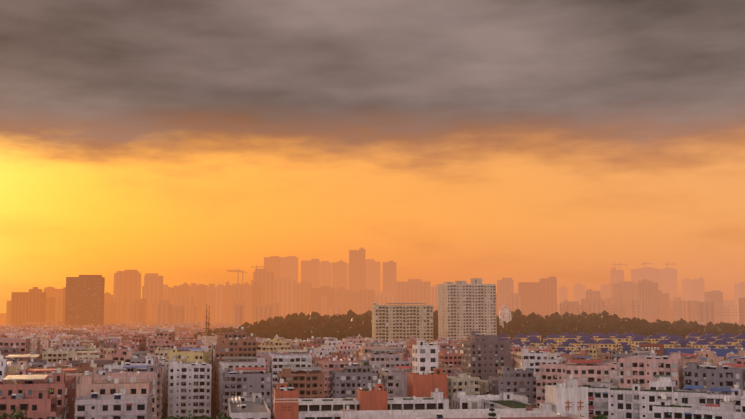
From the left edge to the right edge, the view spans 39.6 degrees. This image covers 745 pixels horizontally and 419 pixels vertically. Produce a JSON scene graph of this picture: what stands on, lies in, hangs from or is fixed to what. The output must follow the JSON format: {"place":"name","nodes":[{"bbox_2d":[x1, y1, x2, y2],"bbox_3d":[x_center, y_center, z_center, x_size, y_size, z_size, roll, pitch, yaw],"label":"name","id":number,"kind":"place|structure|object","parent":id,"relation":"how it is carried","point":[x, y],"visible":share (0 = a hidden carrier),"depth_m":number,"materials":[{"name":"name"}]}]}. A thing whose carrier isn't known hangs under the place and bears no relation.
{"place":"outdoors","nodes":[
{"label":"outdoors","id":0,"kind":"place"},
{"bbox_2d":[0,313,272,418],"bbox_3d":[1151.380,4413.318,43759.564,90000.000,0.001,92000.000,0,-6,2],"label":"ground","id":1,"kind":"structure","parent":0,"point":[214,411],"depth_m":527.15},
{"bbox_2d":[0,324,467,347],"bbox_3d":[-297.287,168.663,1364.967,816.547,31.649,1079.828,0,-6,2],"label":"city","id":2,"kind":"object","parent":1,"relation":"on","point":[62,333],"visible":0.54,"depth_m":1216.16,"materials":[{"name":"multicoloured concrete"}]},
{"bbox_2d":[0,307,703,418],"bbox_3d":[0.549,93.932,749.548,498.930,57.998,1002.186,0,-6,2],"label":"street trees","id":3,"kind":"object","parent":1,"relation":"on","point":[19,414],"visible":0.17,"depth_m":267.34,"materials":[{"name":"green plant"}]},
{"bbox_2d":[0,331,744,418],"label":"city","id":4,"kind":"object","parent":1,"relation":"on","point":[131,386],"visible":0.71,"depth_m":447.76,"materials":[{"name":"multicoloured concrete"}]},
{"bbox_2d":[0,327,744,405],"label":"city","id":5,"kind":"object","parent":1,"relation":"on","point":[160,344],"visible":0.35,"depth_m":627.39,"materials":[{"name":"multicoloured concrete"}]},
{"bbox_2d":[227,278,744,418],"bbox_3d":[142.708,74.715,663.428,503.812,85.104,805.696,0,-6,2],"label":"apartment buildings","id":6,"kind":"structure","parent":1,"relation":"on","point":[464,308],"depth_m":383.44,"materials":[{"name":"white concrete"}]},
{"bbox_2d":[0,0,744,312],"label":"sky","id":7,"kind":"structure","parent":0,"point":[181,141],"materials":[{"name":"orange"}]},
{"bbox_2d":[5,247,744,329],"bbox_3d":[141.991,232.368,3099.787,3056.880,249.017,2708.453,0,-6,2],"label":"skyline","id":8,"kind":"structure","parent":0,"point":[323,288],"depth_m":2765.02,"materials":[{"name":"orange glass"}]},
{"bbox_3d":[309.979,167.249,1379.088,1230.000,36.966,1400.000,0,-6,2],"label":"hill terrain","id":9,"kind":"structure","parent":0,"visible":0},
{"bbox_2d":[186,309,744,341],"bbox_3d":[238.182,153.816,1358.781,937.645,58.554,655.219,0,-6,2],"label":"forest trees","id":10,"kind":"object","parent":9,"relation":"on","point":[302,326],"visible":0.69,"depth_m":1237.36,"materials":[{"name":"green plant"}]},
{"bbox_2d":[499,305,511,330],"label":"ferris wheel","id":11,"kind":"object","parent":9,"relation":"on","point":[506,317],"visible":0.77,"depth_m":1248.86,"materials":[{"name":"white paint"}]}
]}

